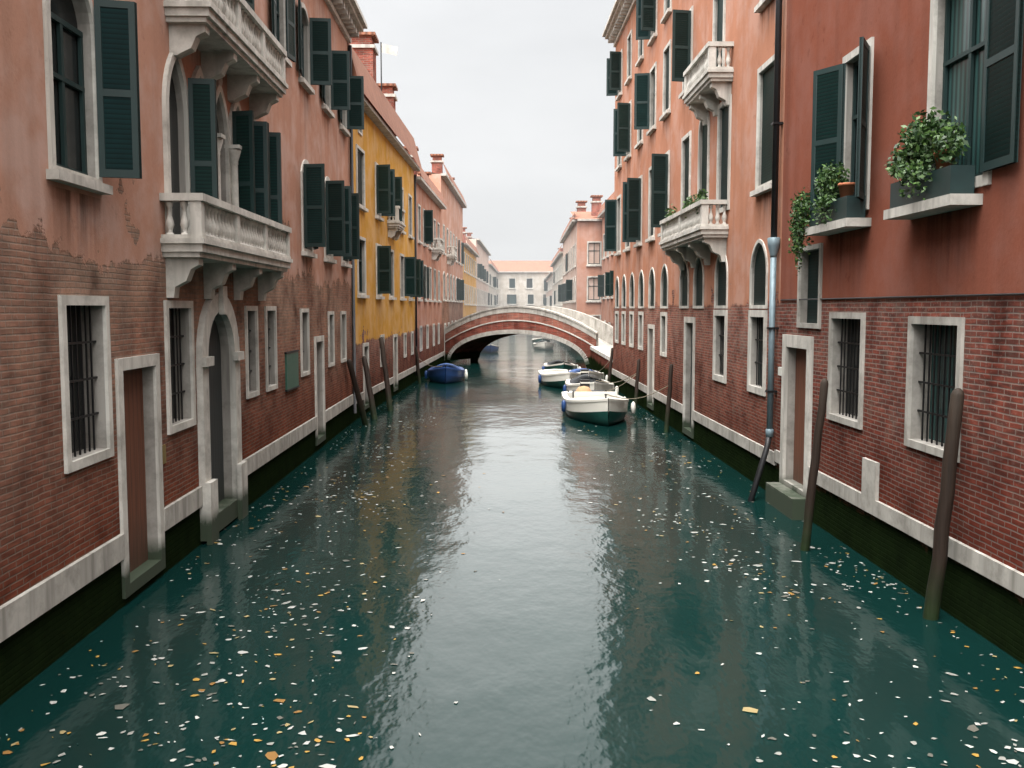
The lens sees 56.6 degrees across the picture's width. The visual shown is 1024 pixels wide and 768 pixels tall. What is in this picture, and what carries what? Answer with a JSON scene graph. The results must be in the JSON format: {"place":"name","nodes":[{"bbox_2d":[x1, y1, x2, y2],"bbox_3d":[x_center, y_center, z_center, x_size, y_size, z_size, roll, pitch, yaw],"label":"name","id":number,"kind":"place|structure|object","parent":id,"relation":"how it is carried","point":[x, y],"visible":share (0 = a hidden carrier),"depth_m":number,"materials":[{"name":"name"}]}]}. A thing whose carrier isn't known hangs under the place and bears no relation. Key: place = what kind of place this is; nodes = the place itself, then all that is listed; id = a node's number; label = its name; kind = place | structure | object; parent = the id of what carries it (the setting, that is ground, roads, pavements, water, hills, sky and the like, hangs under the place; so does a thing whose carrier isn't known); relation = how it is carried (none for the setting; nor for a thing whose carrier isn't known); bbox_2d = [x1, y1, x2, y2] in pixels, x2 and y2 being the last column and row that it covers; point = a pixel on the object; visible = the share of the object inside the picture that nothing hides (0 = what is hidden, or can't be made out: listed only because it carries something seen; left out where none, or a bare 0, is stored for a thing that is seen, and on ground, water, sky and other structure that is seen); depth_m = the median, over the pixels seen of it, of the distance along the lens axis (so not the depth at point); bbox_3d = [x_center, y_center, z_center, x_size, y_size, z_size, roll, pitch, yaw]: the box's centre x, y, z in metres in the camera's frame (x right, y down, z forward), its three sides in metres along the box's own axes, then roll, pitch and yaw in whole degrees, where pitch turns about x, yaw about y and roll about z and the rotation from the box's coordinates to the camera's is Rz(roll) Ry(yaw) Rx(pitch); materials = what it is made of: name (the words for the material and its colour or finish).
{"place":"outdoors","nodes":[
{"label":"outdoors","id":0,"kind":"place"},
{"bbox_2d":[357,0,615,260],"label":"sky","id":1,"kind":"structure","parent":0,"point":[513,98],"materials":[{"name":"white"}]},
{"bbox_2d":[0,334,1023,767],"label":"canal water","id":2,"kind":"structure","parent":0,"point":[522,568],"depth_m":10.61,"materials":[{"name":"teal liquid"}]},
{"bbox_2d":[348,32,423,421],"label":"yellow building","id":3,"kind":"structure","parent":2,"relation":"on","point":[389,277],"depth_m":35.35,"materials":[{"name":"paint"}]},
{"bbox_2d":[403,146,446,380],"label":"orange building","id":4,"kind":"structure","parent":2,"relation":"on","point":[430,205],"depth_m":52.00,"materials":[{"name":"paint"}]},
{"bbox_2d":[417,154,466,363],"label":"pink building","id":5,"kind":"structure","parent":2,"relation":"on","point":[452,280],"depth_m":66.08,"materials":[{"name":"paint"}]},
{"bbox_2d":[425,363,467,383],"bbox_3d":[-3.273,-0.532,47.573,2.176,1.080,5.229,0,5,-1],"label":"blue boat","id":6,"kind":"object","parent":2,"relation":"on","point":[450,373],"visible":0.93,"depth_m":45.91,"materials":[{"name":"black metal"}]},
{"bbox_2d":[463,227,479,316],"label":"ochre building","id":7,"kind":"structure","parent":2,"relation":"on","point":[469,277],"depth_m":87.84,"materials":[{"name":"yellow paint"}]},
{"bbox_2d":[466,233,490,311],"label":"rose building","id":8,"kind":"structure","parent":2,"relation":"on","point":[482,285],"depth_m":109.97,"materials":[{"name":"paint"}]},
{"bbox_2d":[481,344,498,352],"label":"boat","id":9,"kind":"object","parent":2,"relation":"on","point":[490,348],"visible":0.47,"depth_m":75.95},
{"bbox_2d":[489,258,498,307],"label":"pale building","id":10,"kind":"structure","parent":2,"relation":"on","point":[493,271],"depth_m":142.59,"materials":[{"name":"beige paint"}]},
{"bbox_2d":[3,401,1023,767],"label":"floating leaves","id":11,"kind":"object","parent":2,"relation":"on","point":[273,755],"visible":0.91,"depth_m":9.12,"materials":[{"name":"plant"}]},
{"bbox_2d":[489,261,552,306],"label":"building","id":12,"kind":"structure","parent":2,"relation":"on","point":[520,283],"depth_m":161.34,"materials":[{"name":"paint"}]},
{"bbox_2d":[532,337,549,342],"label":"boat","id":13,"kind":"object","parent":2,"relation":"on","point":[539,340],"visible":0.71,"depth_m":93.17,"materials":[{"name":"white plastic"}]},
{"bbox_2d":[533,340,553,349],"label":"boat","id":14,"kind":"object","parent":2,"relation":"on","point":[542,345],"visible":0.91,"depth_m":82.20,"materials":[{"name":"white plastic"}]},
{"bbox_2d":[544,272,552,305],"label":"building","id":15,"kind":"structure","parent":2,"relation":"on","point":[548,289],"depth_m":141.75,"materials":[{"name":"paint"}]},
{"bbox_2d":[550,236,562,343],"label":"white building","id":16,"kind":"structure","parent":2,"relation":"on","point":[556,264],"depth_m":109.84,"materials":[{"name":"beige paint"}]},
{"bbox_2d":[538,369,580,388],"bbox_3d":[2.383,-0.310,44.788,2.332,1.080,5.838,0,5,-1],"label":"boat","id":17,"kind":"object","parent":2,"relation":"on","point":[555,378],"visible":0.63,"depth_m":43.06,"materials":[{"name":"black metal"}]},
{"bbox_2d":[542,360,580,369],"bbox_3d":[2.674,-0.873,52.152,2.100,1.030,5.000,0,5,-1],"label":"boat","id":18,"kind":"object","parent":2,"relation":"on","point":[556,364],"visible":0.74,"depth_m":50.69,"materials":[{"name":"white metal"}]},
{"bbox_2d":[571,195,602,355],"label":"building","id":19,"kind":"structure","parent":2,"relation":"on","point":[589,227],"depth_m":71.52,"materials":[{"name":"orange paint"}]},
{"bbox_2d":[569,368,607,380],"bbox_3d":[3.489,-0.356,45.686,2.100,1.030,4.800,0,5,-1],"label":"white boat","id":20,"kind":"object","parent":2,"relation":"on","point":[599,375],"visible":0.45,"depth_m":44.74,"materials":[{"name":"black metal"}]},
{"bbox_2d":[563,369,618,394],"bbox_3d":[3.166,0.281,38.965,2.220,1.430,5.513,0,5,-1],"label":"boat","id":21,"kind":"object","parent":2,"relation":"on","point":[571,384],"visible":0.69,"depth_m":38.20,"materials":[{"name":"grey fabric"}]},
{"bbox_2d":[561,379,635,425],"bbox_3d":[2.804,0.816,31.778,2.370,1.510,5.913,0,5,-1],"label":"boat","id":22,"kind":"object","parent":2,"relation":"on","point":[583,402],"visible":0.94,"depth_m":30.00,"materials":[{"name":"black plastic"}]},
{"bbox_2d":[419,359,667,398],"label":"mooring ropes","id":23,"kind":"object","parent":22,"relation":"on","point":[604,382],"visible":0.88,"depth_m":34.20,"materials":[{"name":"fabric"}]},
{"bbox_2d":[590,345,612,381],"bbox_3d":[10.630,-0.801,50.627,12.475,1.930,15.338,0,5,-1],"label":"abutment","id":24,"kind":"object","parent":2,"relation":"in","point":[600,356],"visible":0.29,"depth_m":50.98,"materials":[{"name":"stone"}]},
{"bbox_2d":[597,192,613,325],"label":"building","id":25,"kind":"structure","parent":2,"relation":"on","point":[606,285],"depth_m":67.20,"materials":[{"name":"orange paint"}]},
{"bbox_2d":[602,0,786,489],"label":"salmon building","id":26,"kind":"structure","parent":2,"relation":"on","point":[690,85],"depth_m":24.37,"materials":[{"name":"paint"}]},
{"bbox_2d":[748,0,783,501],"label":"drainpipe","id":27,"kind":"object","parent":26,"relation":"attached to","point":[773,241],"visible":0.94,"depth_m":17.79,"materials":[{"name":"black metal"}]},
{"bbox_2d":[765,0,1023,663],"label":"red building","id":28,"kind":"structure","parent":2,"relation":"on","point":[901,318],"depth_m":12.23,"materials":[{"name":"brick"}]},
{"bbox_2d":[788,106,970,271],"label":"window box plants","id":29,"kind":"object","parent":28,"relation":"on","point":[930,143],"depth_m":11.48,"materials":[{"name":"plant"}]},
{"label":"ground","id":30,"kind":"structure","parent":0,"visible":0},
{"bbox_2d":[0,0,367,704],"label":"pink palazzo","id":31,"kind":"structure","parent":30,"relation":"on","point":[178,278],"depth_m":12.63,"materials":[{"name":"paint"}]},
{"bbox_2d":[162,367,781,463],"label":"door plates","id":32,"kind":"object","parent":31,"relation":"attached to","point":[164,445],"depth_m":12.91,"materials":[{"name":"gold metal"}]},
{"bbox_2d":[347,359,368,424],"bbox_3d":[-4.630,0.658,29.127,0.201,2.917,1.215,3,5,30],"label":"mooring pole","id":33,"kind":"object","parent":30,"relation":"on","point":[357,394],"visible":0.81,"depth_m":28.88,"materials":[{"name":"brown wood"}]},
{"bbox_2d":[362,356,377,419],"bbox_3d":[-4.573,0.537,30.952,0.211,2.867,1.143,-3,6,-36],"label":"mooring pole","id":34,"kind":"object","parent":30,"relation":"on","point":[369,389],"visible":0.69,"depth_m":30.98,"materials":[{"name":"brown wood"}]},
{"bbox_2d":[379,337,392,410],"bbox_3d":[-4.390,0.056,33.484,0.203,3.413,1.197,-3,5,-29],"label":"mooring pole","id":35,"kind":"object","parent":30,"relation":"on","point":[386,378],"visible":0.77,"depth_m":33.49,"materials":[{"name":"brown wood"}]},
{"bbox_2d":[415,347,420,383],"bbox_3d":[-4.424,-0.485,45.130,0.454,2.588,0.164,3,6,36],"label":"mooring pole","id":36,"kind":"object","parent":30,"relation":"on","point":[418,368],"visible":0.8,"depth_m":45.08,"materials":[{"name":"brown wood"}]},
{"bbox_2d":[445,306,612,367],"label":"arched bridge","id":37,"kind":"structure","parent":30,"relation":"on","point":[471,337],"depth_m":59.73,"materials":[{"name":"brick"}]},
{"bbox_2d":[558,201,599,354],"bbox_3d":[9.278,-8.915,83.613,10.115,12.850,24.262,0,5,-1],"label":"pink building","id":38,"kind":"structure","parent":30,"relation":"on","point":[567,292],"depth_m":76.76,"materials":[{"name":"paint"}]},
{"bbox_2d":[607,348,612,381],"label":"mooring pole","id":39,"kind":"object","parent":30,"relation":"on","point":[610,366],"visible":0.61,"depth_m":41.32,"materials":[{"name":"brown wood"}]},
{"bbox_2d":[634,359,639,408],"bbox_3d":[4.465,0.392,34.214,0.154,2.596,0.604,3,5,29],"label":"mooring pole","id":40,"kind":"object","parent":30,"relation":"on","point":[637,382],"visible":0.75,"depth_m":34.23,"materials":[{"name":"brown wood"}]},
{"bbox_2d":[664,364,673,431],"bbox_3d":[4.534,0.812,27.679,0.156,2.792,0.515,4,6,39],"label":"mooring pole","id":41,"kind":"object","parent":30,"relation":"on","point":[668,404],"visible":0.76,"depth_m":27.65,"materials":[{"name":"brown wood"}]},
{"bbox_2d":[799,378,827,550],"bbox_3d":[4.422,1.597,14.071,0.441,3.388,0.147,3,5,33],"label":"mooring pole","id":42,"kind":"object","parent":30,"relation":"on","point":[813,484],"visible":0.81,"depth_m":13.96,"materials":[{"name":"brown wood"}]},
{"bbox_2d":[924,388,964,620],"bbox_3d":[4.933,1.785,10.930,0.395,3.502,0.184,4,6,44],"label":"mooring pole","id":43,"kind":"object","parent":30,"relation":"on","point":[935,596],"visible":0.81,"depth_m":10.82,"materials":[{"name":"brown wood"}]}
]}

